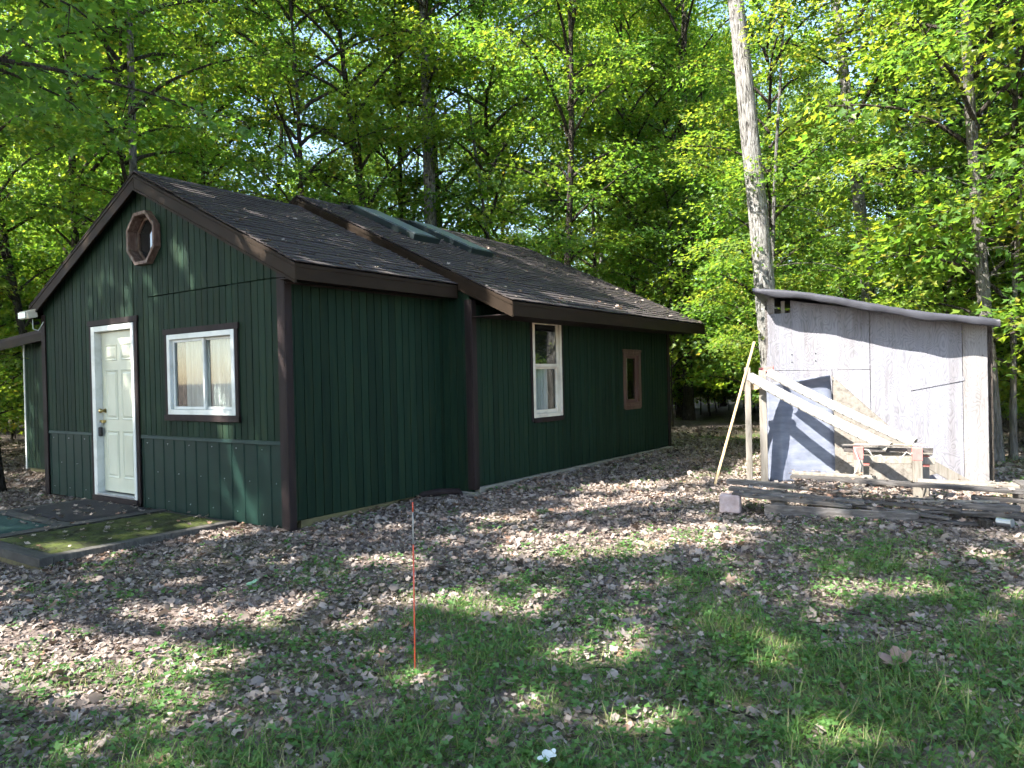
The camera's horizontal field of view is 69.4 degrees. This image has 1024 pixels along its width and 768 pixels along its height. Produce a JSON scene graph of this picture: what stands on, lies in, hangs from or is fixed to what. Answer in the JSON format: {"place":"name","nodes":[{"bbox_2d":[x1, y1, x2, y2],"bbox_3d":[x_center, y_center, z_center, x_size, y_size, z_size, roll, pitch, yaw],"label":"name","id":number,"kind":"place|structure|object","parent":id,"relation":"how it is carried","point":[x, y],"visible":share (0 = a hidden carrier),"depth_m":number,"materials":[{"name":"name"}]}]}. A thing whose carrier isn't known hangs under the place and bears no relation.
{"place":"outdoors","nodes":[
{"label":"outdoors","id":0,"kind":"place"},
{"bbox_2d":[0,395,1023,767],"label":"ground","id":1,"kind":"structure","parent":0,"point":[720,417],"depth_m":4.71,"materials":[{"name":"soil"}]},
{"bbox_2d":[0,237,46,429],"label":"maple sapling","id":2,"kind":"object","parent":1,"relation":"on","point":[2,378],"visible":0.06,"depth_m":16.94,"materials":[{"name":"green plant"}]},
{"bbox_2d":[0,246,47,438],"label":"sapling","id":3,"kind":"object","parent":1,"relation":"on","point":[9,415],"visible":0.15,"depth_m":15.04,"materials":[{"name":"green plant"}]},
{"bbox_2d":[0,196,55,422],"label":"maple sapling","id":4,"kind":"object","parent":1,"relation":"on","point":[17,400],"visible":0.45,"depth_m":14.12,"materials":[{"name":"green plant"}]},
{"bbox_2d":[0,188,90,410],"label":"maple sapling","id":5,"kind":"object","parent":1,"relation":"on","point":[34,246],"visible":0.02,"depth_m":18.34,"materials":[{"name":"green plant"}]},
{"bbox_2d":[0,1,128,393],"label":"maple tree","id":6,"kind":"object","parent":1,"relation":"on","point":[5,250],"visible":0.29,"depth_m":13.97,"materials":[{"name":"green plant"}]},
{"bbox_2d":[0,0,187,492],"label":"maple tree","id":7,"kind":"object","parent":1,"relation":"on","point":[7,132],"visible":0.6,"depth_m":11.60,"materials":[{"name":"green plant"}]},
{"bbox_2d":[0,0,212,376],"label":"woodland tree","id":8,"kind":"object","parent":1,"relation":"on","point":[39,59],"visible":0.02,"depth_m":20.05,"materials":[{"name":"green plant"}]},
{"bbox_2d":[14,0,209,225],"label":"woodland tree","id":9,"kind":"object","parent":1,"relation":"on","point":[118,108],"visible":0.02,"depth_m":22.65,"materials":[{"name":"green plant"}]},
{"bbox_2d":[0,499,236,570],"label":"wooden platform","id":10,"kind":"structure","parent":1,"relation":"on","point":[96,540],"depth_m":7.51,"materials":[{"name":"green wood"}]},
{"bbox_2d":[0,515,49,533],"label":"outdoor carpet","id":11,"kind":"object","parent":10,"relation":"on","point":[10,525],"visible":0.96,"depth_m":8.06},
{"bbox_2d":[13,500,151,521],"bbox_3d":[-5.253,1.533,9.057,1.568,0.021,0.940,-1,1,35],"label":"door mat","id":12,"kind":"object","parent":10,"relation":"on","point":[67,510],"depth_m":8.95,"materials":[{"name":"fabric"}]},
{"bbox_2d":[0,0,246,286],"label":"maple tree","id":13,"kind":"object","parent":1,"relation":"on","point":[102,155],"visible":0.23,"depth_m":16.05,"materials":[{"name":"green plant"}]},
{"bbox_2d":[1,0,278,275],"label":"woodland tree","id":14,"kind":"object","parent":1,"relation":"on","point":[120,177],"visible":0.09,"depth_m":19.58,"materials":[{"name":"green plant"}]},
{"bbox_2d":[43,0,238,223],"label":"woodland tree","id":15,"kind":"object","parent":1,"relation":"on","point":[125,43],"visible":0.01,"depth_m":21.81,"materials":[{"name":"green plant"}]},
{"bbox_2d":[0,0,301,160],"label":"overhanging maple","id":16,"kind":"object","parent":1,"relation":"on","point":[30,81],"visible":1,"depth_m":7.45,"materials":[{"name":"green plant"}]},
{"bbox_2d":[0,0,304,260],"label":"maple tree","id":17,"kind":"object","parent":1,"relation":"on","point":[130,115],"visible":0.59,"depth_m":15.01,"materials":[{"name":"green plant"}]},
{"bbox_2d":[108,0,260,202],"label":"woodland tree","id":18,"kind":"object","parent":1,"relation":"on","point":[208,96],"visible":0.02,"depth_m":31.29,"materials":[{"name":"green plant"}]},
{"bbox_2d":[45,0,348,206],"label":"maple tree","id":19,"kind":"object","parent":1,"relation":"on","point":[178,37],"visible":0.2,"depth_m":19.82,"materials":[{"name":"green plant"}]},
{"bbox_2d":[148,3,310,194],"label":"woodland tree","id":20,"kind":"object","parent":1,"relation":"on","point":[237,102],"visible":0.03,"depth_m":34.14,"materials":[{"name":"green plant"}]},
{"bbox_2d":[145,0,370,201],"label":"woodland tree","id":21,"kind":"object","parent":1,"relation":"on","point":[281,102],"visible":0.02,"depth_m":29.00,"materials":[{"name":"green plant"}]},
{"bbox_2d":[175,0,403,210],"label":"woodland tree","id":22,"kind":"object","parent":1,"relation":"on","point":[313,93],"visible":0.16,"depth_m":25.82,"materials":[{"name":"green plant"}]},
{"bbox_2d":[134,0,456,216],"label":"maple tree","id":23,"kind":"object","parent":1,"relation":"on","point":[272,113],"visible":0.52,"depth_m":18.59,"materials":[{"name":"green plant"}]},
{"bbox_2d":[193,0,485,231],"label":"maple tree","id":24,"kind":"object","parent":1,"relation":"on","point":[359,111],"visible":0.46,"depth_m":18.98,"materials":[{"name":"green plant"}]},
{"bbox_2d":[0,170,704,530],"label":"cabin","id":25,"kind":"object","parent":1,"relation":"on","point":[194,348],"visible":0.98,"depth_m":9.29,"materials":[{"name":"wood"}]},
{"bbox_2d":[87,315,142,506],"bbox_3d":[-5.147,0.354,9.668,1.265,2.415,0.160,-1,1,35],"label":"door","id":26,"kind":"structure","parent":25,"relation":"in","point":[113,349],"depth_m":9.72,"materials":[{"name":"white plastic"}]},
{"bbox_2d":[126,210,160,265],"bbox_3d":[-4.511,-1.789,9.116,0.644,0.644,0.155,-1,1,35],"label":"octagonal window","id":27,"kind":"structure","parent":25,"relation":"in","point":[143,242],"depth_m":9.19,"materials":[{"name":"brown wood"}]},
{"bbox_2d":[162,322,240,422],"bbox_3d":[-3.539,-0.118,8.545,1.500,1.095,0.182,-1,1,35],"label":"window","id":28,"kind":"structure","parent":25,"relation":"in","point":[202,382],"depth_m":8.51,"materials":[{"name":"white plastic"}]},
{"bbox_2d":[529,322,563,422],"bbox_3d":[0.490,-0.209,10.796,0.100,1.510,0.870,-1,1,35],"label":"window","id":29,"kind":"structure","parent":25,"relation":"in","point":[546,340],"depth_m":10.83,"materials":[{"name":"beige plastic"}]},
{"bbox_2d":[622,349,641,409],"bbox_3d":[2.095,-0.082,13.063,0.100,1.050,0.720,-1,1,35],"label":"window","id":30,"kind":"structure","parent":25,"relation":"in","point":[631,358],"depth_m":13.11,"materials":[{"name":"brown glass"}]},
{"bbox_2d":[302,47,421,209],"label":"woodland tree","id":31,"kind":"object","parent":1,"relation":"on","point":[369,138],"visible":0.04,"depth_m":37.01,"materials":[{"name":"green plant"}]},
{"bbox_2d":[331,10,479,234],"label":"woodland tree","id":32,"kind":"object","parent":1,"relation":"on","point":[418,157],"visible":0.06,"depth_m":33.68,"materials":[{"name":"green plant"}]},
{"bbox_2d":[295,0,518,226],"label":"maple tree","id":33,"kind":"object","parent":1,"relation":"on","point":[400,150],"visible":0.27,"depth_m":20.95,"materials":[{"name":"green plant"}]},
{"bbox_2d":[283,0,538,226],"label":"maple tree","id":34,"kind":"object","parent":1,"relation":"on","point":[429,169],"visible":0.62,"depth_m":19.84,"materials":[{"name":"green plant"}]},
{"bbox_2d":[412,502,415,675],"bbox_3d":[-0.531,1.149,4.011,0.021,1.019,0.008,-1,1,35],"label":"marker rod","id":35,"kind":"object","parent":1,"relation":"on","point":[413,584],"visible":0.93,"depth_m":4.01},
{"bbox_2d":[291,0,566,239],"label":"maple tree","id":36,"kind":"object","parent":1,"relation":"on","point":[485,159],"visible":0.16,"depth_m":23.19,"materials":[{"name":"green plant"}]},
{"bbox_2d":[404,4,526,240],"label":"woodland tree","id":37,"kind":"object","parent":1,"relation":"on","point":[463,28],"visible":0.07,"depth_m":34.06,"materials":[{"name":"green plant"}]},
{"bbox_2d":[346,0,600,255],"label":"woodland tree","id":38,"kind":"object","parent":1,"relation":"on","point":[549,101],"visible":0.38,"depth_m":20.06,"materials":[{"name":"green plant"}]},
{"bbox_2d":[0,432,1023,767],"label":"leaf crumbs","id":39,"kind":"object","parent":1,"relation":"on","point":[380,610],"visible":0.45,"depth_m":5.43,"materials":[{"name":"plant"}]},
{"bbox_2d":[0,447,1023,767],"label":"weeds","id":40,"kind":"object","parent":1,"relation":"on","point":[492,763],"visible":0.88,"depth_m":3.88,"materials":[{"name":"green plant"}]},
{"bbox_2d":[0,445,1023,767],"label":"fallen twigs","id":41,"kind":"object","parent":1,"relation":"on","point":[536,637],"visible":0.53,"depth_m":4.91,"materials":[{"name":"wood"}]},
{"bbox_2d":[0,419,1023,767],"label":"dead leaves","id":42,"kind":"object","parent":1,"relation":"on","point":[392,587],"visible":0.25,"depth_m":5.78,"materials":[{"name":"brown plant"}]},
{"bbox_2d":[2,197,1023,573],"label":"fallen leaf debris","id":43,"kind":"object","parent":1,"relation":"on","point":[828,487],"visible":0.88,"depth_m":7.62,"materials":[{"name":"plant"}]},
{"bbox_2d":[441,58,587,260],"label":"woodland tree","id":44,"kind":"object","parent":1,"relation":"on","point":[504,143],"visible":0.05,"depth_m":28.37,"materials":[{"name":"green plant"}]},
{"bbox_2d":[459,0,643,272],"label":"woodland tree","id":45,"kind":"object","parent":1,"relation":"on","point":[535,16],"visible":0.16,"depth_m":25.30,"materials":[{"name":"green plant"}]},
{"bbox_2d":[474,14,642,280],"bbox_3d":[2.454,-8.046,33.354,7.245,18.916,7.468,1,1,35],"label":"woodland tree","id":46,"kind":"object","parent":1,"relation":"on","point":[560,217],"visible":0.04,"depth_m":32.87,"materials":[{"name":"green plant"}]},
{"bbox_2d":[448,0,688,266],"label":"woodland tree","id":47,"kind":"object","parent":1,"relation":"on","point":[571,136],"visible":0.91,"depth_m":18.11,"materials":[{"name":"green plant"}]},
{"bbox_2d":[491,3,666,294],"bbox_3d":[2.997,-7.535,29.079,7.190,17.919,8.720,-2,1,35],"label":"woodland tree","id":48,"kind":"object","parent":1,"relation":"on","point":[594,217],"visible":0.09,"depth_m":28.75,"materials":[{"name":"green plant"}]},
{"bbox_2d":[524,15,704,286],"bbox_3d":[3.934,-8.184,33.517,9.498,19.098,7.324,0,1,35],"label":"woodland tree","id":49,"kind":"object","parent":1,"relation":"on","point":[601,257],"visible":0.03,"depth_m":33.59,"materials":[{"name":"green plant"}]},
{"bbox_2d":[520,0,715,317],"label":"woodland tree","id":50,"kind":"object","parent":1,"relation":"on","point":[613,229],"visible":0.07,"depth_m":26.49,"materials":[{"name":"green plant"}]},
{"bbox_2d":[548,0,729,361],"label":"maple tree","id":51,"kind":"object","parent":1,"relation":"on","point":[629,32],"visible":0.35,"depth_m":23.62,"materials":[{"name":"green plant"}]},
{"bbox_2d":[584,133,750,426],"bbox_3d":[4.229,-2.743,20.813,4.968,8.405,5.626,-1,0,-11],"label":"maple sapling","id":52,"kind":"object","parent":1,"relation":"on","point":[672,276],"visible":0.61,"depth_m":20.45,"materials":[{"name":"green plant"}]},
{"bbox_2d":[552,0,789,300],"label":"woodland tree","id":53,"kind":"object","parent":1,"relation":"on","point":[701,12],"visible":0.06,"depth_m":27.93,"materials":[{"name":"green plant"}]},
{"bbox_2d":[582,0,764,416],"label":"woodland tree","id":54,"kind":"object","parent":1,"relation":"on","point":[653,19],"visible":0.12,"depth_m":25.30,"materials":[{"name":"green plant"}]},
{"bbox_2d":[612,2,734,289],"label":"woodland tree","id":55,"kind":"object","parent":1,"relation":"on","point":[674,123],"visible":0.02,"depth_m":34.94,"materials":[{"name":"green plant"}]},
{"bbox_2d":[573,0,783,419],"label":"maple tree","id":56,"kind":"object","parent":1,"relation":"on","point":[688,413],"visible":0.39,"depth_m":23.04,"materials":[{"name":"green plant"}]},
{"bbox_2d":[670,331,713,417],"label":"sapling","id":57,"kind":"object","parent":1,"relation":"on","point":[677,393],"visible":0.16,"depth_m":24.40,"materials":[{"name":"green plant"}]},
{"bbox_2d":[656,286,759,415],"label":"sapling","id":58,"kind":"object","parent":1,"relation":"on","point":[709,394],"visible":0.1,"depth_m":25.02,"materials":[{"name":"green plant"}]},
{"bbox_2d":[719,493,741,513],"bbox_3d":[2.292,1.249,7.765,0.210,0.190,0.160,-1,0,23],"label":"concrete block","id":59,"kind":"object","parent":1,"relation":"on","point":[729,503],"depth_m":7.69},
{"bbox_2d":[732,491,851,508],"bbox_3d":[2.804,1.165,7.464,1.138,0.100,0.090,-1,0,29],"label":"plank","id":60,"kind":"object","parent":59,"relation":"on","point":[797,500],"visible":1,"depth_m":7.42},
{"bbox_2d":[714,341,754,485],"bbox_3d":[2.861,0.393,9.528,0.557,1.866,0.055,-1,0,10],"label":"leaning lath","id":61,"kind":"object","parent":1,"relation":"on","point":[734,414],"visible":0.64,"depth_m":9.51,"materials":[{"name":"brown wood"}]},
{"bbox_2d":[676,51,804,406],"bbox_3d":[9.631,-6.877,32.492,5.909,16.256,6.179,-2,1,-41],"label":"woodland tree","id":62,"kind":"object","parent":1,"relation":"on","point":[724,404],"visible":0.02,"depth_m":32.18,"materials":[{"name":"green plant"}]},
{"bbox_2d":[663,15,822,407],"bbox_3d":[9.512,-7.072,30.808,6.174,16.676,5.633,-1,0,-14],"label":"woodland tree","id":63,"kind":"object","parent":1,"relation":"on","point":[756,97],"visible":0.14,"depth_m":30.18,"materials":[{"name":"green plant"}]},
{"bbox_2d":[742,366,773,480],"bbox_3d":[3.178,0.551,9.525,0.422,1.550,0.172,-1,0,4],"label":"goalpost stand","id":64,"kind":"object","parent":1,"relation":"on","point":[748,386],"visible":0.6,"depth_m":9.49,"materials":[{"name":"brown wood"}]},
{"bbox_2d":[766,369,917,446],"bbox_3d":[3.868,0.251,8.822,0.113,0.901,1.786,-2,1,-40],"label":"plank","id":65,"kind":"object","parent":64,"relation":"attached to","point":[869,422],"visible":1,"depth_m":8.73,"materials":[{"name":"beige wood"}]},
{"bbox_2d":[672,166,844,392],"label":"maple sapling","id":66,"kind":"object","parent":1,"relation":"on","point":[725,236],"visible":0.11,"depth_m":19.88,"materials":[{"name":"green plant"}]},
{"bbox_2d":[670,121,873,407],"bbox_3d":[4.792,-1.835,14.710,3.904,6.658,4.420,-2,1,-37],"label":"maple sapling","id":67,"kind":"object","parent":1,"relation":"on","point":[728,366],"visible":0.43,"depth_m":14.47,"materials":[{"name":"green plant"}]},
{"bbox_2d":[659,0,899,372],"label":"young tree","id":68,"kind":"object","parent":1,"relation":"on","point":[783,7],"visible":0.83,"depth_m":13.32,"materials":[{"name":"green plant"}]},
{"bbox_2d":[771,488,787,504],"bbox_3d":[2.807,1.228,7.767,0.140,0.200,0.500,-1,0,23],"label":"bearer block","id":69,"kind":"object","parent":1,"relation":"on","point":[778,502],"depth_m":7.55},
{"bbox_2d":[728,486,865,504],"bbox_3d":[2.871,1.130,7.522,1.302,0.110,0.100,-1,1,30],"label":"plank","id":70,"kind":"object","parent":69,"relation":"on","point":[798,495],"visible":0.98,"depth_m":7.47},
{"bbox_2d":[728,0,862,366],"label":"maple tree","id":71,"kind":"object","parent":1,"relation":"on","point":[759,228],"visible":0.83,"depth_m":12.43,"materials":[{"name":"grey plant"}]},
{"bbox_2d":[767,375,834,482],"bbox_3d":[3.779,0.581,9.627,0.883,1.380,0.204,-1,0,19],"label":"plastic sheet","id":72,"kind":"object","parent":1,"relation":"on","point":[799,440],"visible":0.74,"depth_m":9.65,"materials":[{"name":"plastic"}]},
{"bbox_2d":[735,30,873,290],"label":"woodland tree","id":73,"kind":"object","parent":1,"relation":"on","point":[821,84],"visible":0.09,"depth_m":33.62,"materials":[{"name":"green plant"}]},
{"bbox_2d":[752,222,883,319],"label":"maple sapling","id":74,"kind":"object","parent":1,"relation":"on","point":[826,266],"visible":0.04,"depth_m":20.60,"materials":[{"name":"green plant"}]},
{"bbox_2d":[775,77,890,291],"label":"woodland tree","id":75,"kind":"object","parent":1,"relation":"on","point":[836,88],"visible":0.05,"depth_m":36.53,"materials":[{"name":"green plant"}]},
{"bbox_2d":[764,504,918,523],"bbox_3d":[3.191,1.276,7.230,1.382,0.135,0.040,-1,0,25],"label":"plank","id":76,"kind":"object","parent":1,"relation":"on","point":[791,510],"visible":0.8,"depth_m":7.23,"materials":[{"name":"wood"}]},
{"bbox_2d":[726,0,984,301],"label":"maple tree","id":77,"kind":"object","parent":1,"relation":"on","point":[859,204],"visible":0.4,"depth_m":15.87,"materials":[{"name":"green plant"}]},
{"bbox_2d":[797,224,913,308],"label":"maple sapling","id":78,"kind":"object","parent":1,"relation":"on","point":[834,285],"visible":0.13,"depth_m":18.27,"materials":[{"name":"green plant"}]},
{"bbox_2d":[752,288,1000,481],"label":"plywood shed","id":79,"kind":"structure","parent":1,"relation":"on","point":[923,377],"depth_m":9.31,"materials":[{"name":"grey wood"}]},
{"bbox_2d":[831,375,935,486],"bbox_3d":[4.596,0.568,9.169,1.202,1.378,0.188,-1,1,33],"label":"tarnished sheet","id":80,"kind":"object","parent":1,"relation":"on","point":[843,395],"visible":0.36,"depth_m":9.32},
{"bbox_2d":[843,446,934,497],"bbox_3d":[4.179,1.001,8.214,0.900,0.624,0.391,-1,0,23],"label":"sawhorse","id":81,"kind":"object","parent":1,"relation":"on","point":[920,460],"visible":0.79,"depth_m":8.15,"materials":[{"name":"brown wood"}]},
{"bbox_2d":[747,373,892,451],"bbox_3d":[3.594,0.299,8.785,0.123,0.904,1.738,-2,1,-41],"label":"plank","id":82,"kind":"object","parent":81,"relation":"on","point":[817,412],"visible":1,"depth_m":8.70,"materials":[{"name":"beige wood"}]},
{"bbox_2d":[763,0,1023,460],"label":"young tree","id":83,"kind":"object","parent":1,"relation":"on","point":[911,231],"visible":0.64,"depth_m":11.46,"materials":[{"name":"green plant"}]},
{"bbox_2d":[877,646,911,664],"bbox_3d":[2.007,1.437,3.874,0.163,0.053,0.162,-15,7,35],"label":"dry leaf","id":84,"kind":"object","parent":1,"relation":"on","point":[896,648],"visible":0.84,"depth_m":3.90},
{"bbox_2d":[782,0,1022,306],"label":"maple tree","id":85,"kind":"object","parent":1,"relation":"on","point":[847,19],"visible":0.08,"depth_m":18.93,"materials":[{"name":"green plant"}]},
{"bbox_2d":[808,0,1023,462],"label":"young tree","id":86,"kind":"object","parent":1,"relation":"on","point":[975,189],"visible":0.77,"depth_m":11.20,"materials":[{"name":"green plant"}]},
{"bbox_2d":[840,4,995,306],"bbox_3d":[13.097,-6.880,23.692,4.882,16.250,5.695,-2,1,35],"label":"woodland tree","id":87,"kind":"object","parent":1,"relation":"on","point":[909,106],"depth_m":23.73,"materials":[{"name":"green plant"}]},
{"bbox_2d":[829,0,1023,364],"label":"hemlock tree","id":88,"kind":"object","parent":1,"relation":"on","point":[979,94],"visible":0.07,"depth_m":16.77,"materials":[{"name":"green plant"}]},
{"bbox_2d":[832,124,1023,412],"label":"maple sapling","id":89,"kind":"object","parent":1,"relation":"on","point":[931,164],"visible":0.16,"depth_m":13.26,"materials":[{"name":"green plant"}]},
{"bbox_2d":[906,518,978,526],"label":"plank","id":90,"kind":"object","parent":1,"relation":"on","point":[953,522],"visible":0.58,"depth_m":6.82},
{"bbox_2d":[852,504,949,519],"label":"plank","id":91,"kind":"object","parent":90,"relation":"on","point":[920,514],"visible":0.66,"depth_m":7.01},
{"bbox_2d":[929,461,973,491],"bbox_3d":[5.118,1.054,8.700,0.726,0.508,0.030,-1,0,14],"label":"sloping board","id":92,"kind":"object","parent":1,"relation":"on","point":[943,471],"visible":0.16,"depth_m":8.69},
{"bbox_2d":[898,204,1023,416],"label":"sapling","id":93,"kind":"object","parent":1,"relation":"on","point":[961,287],"visible":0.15,"depth_m":13.04,"materials":[{"name":"green plant"}]},
{"bbox_2d":[899,43,1023,400],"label":"maple sapling","id":94,"kind":"object","parent":1,"relation":"on","point":[1019,273],"visible":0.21,"depth_m":11.93,"materials":[{"name":"green plant"}]},
{"bbox_2d":[906,0,1023,366],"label":"hemlock tree","id":95,"kind":"object","parent":1,"relation":"on","point":[963,115],"visible":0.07,"depth_m":14.26,"materials":[{"name":"green plant"}]},
{"bbox_2d":[952,510,1023,519],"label":"plank","id":96,"kind":"object","parent":1,"relation":"on","point":[1017,517],"visible":0.48,"depth_m":6.79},
{"bbox_2d":[871,509,1023,514],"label":"plank","id":97,"kind":"object","parent":96,"relation":"on","point":[962,512],"visible":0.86,"depth_m":6.89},
{"bbox_2d":[810,493,960,512],"bbox_3d":[3.618,1.156,7.234,1.321,0.097,0.110,-1,1,30],"label":"plank","id":98,"kind":"object","parent":97,"relation":"on","point":[924,506],"visible":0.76,"depth_m":7.08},
{"bbox_2d":[726,478,857,494],"bbox_3d":[2.905,1.068,7.724,1.287,0.100,0.140,-1,0,28],"label":"plank","id":99,"kind":"object","parent":98,"relation":"on","point":[768,484],"visible":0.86,"depth_m":7.75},
{"bbox_2d":[892,496,1020,512],"bbox_3d":[4.226,1.151,7.080,1.056,0.090,0.120,-1,0,28],"label":"plank","id":100,"kind":"object","parent":96,"relation":"on","point":[994,507],"visible":0.5,"depth_m":6.92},
{"bbox_2d":[988,502,1008,522],"bbox_3d":[4.646,1.206,7.112,0.140,0.170,0.500,-1,0,23],"label":"bearer block","id":101,"kind":"object","parent":1,"relation":"on","point":[1000,503],"depth_m":6.91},
{"bbox_2d":[971,495,1023,503],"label":"plank","id":102,"kind":"object","parent":101,"relation":"on","point":[1005,499],"visible":0.95,"depth_m":7.04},
{"bbox_2d":[790,474,1023,494],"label":"plank","id":103,"kind":"object","parent":102,"relation":"on","point":[921,484],"visible":1,"depth_m":7.37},
{"bbox_2d":[792,471,877,478],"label":"plank","id":104,"kind":"object","parent":103,"relation":"on","point":[835,475],"visible":1,"depth_m":7.81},
{"bbox_2d":[1012,480,1023,512],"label":"bearer block","id":105,"kind":"object","parent":1,"relation":"on","point":[1020,483],"depth_m":7.38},
{"bbox_2d":[917,479,1019,487],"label":"plank","id":106,"kind":"object","parent":105,"relation":"on","point":[989,484],"visible":0.67,"depth_m":7.58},
{"bbox_2d":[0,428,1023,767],"bbox_3d":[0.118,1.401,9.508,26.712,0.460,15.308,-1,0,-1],"label":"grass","id":107,"kind":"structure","parent":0,"point":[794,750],"depth_m":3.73,"materials":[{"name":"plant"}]},
{"bbox_2d":[5,0,1023,293],"label":"sky","id":108,"kind":"structure","parent":0,"point":[310,145],"materials":[{"name":"white"}]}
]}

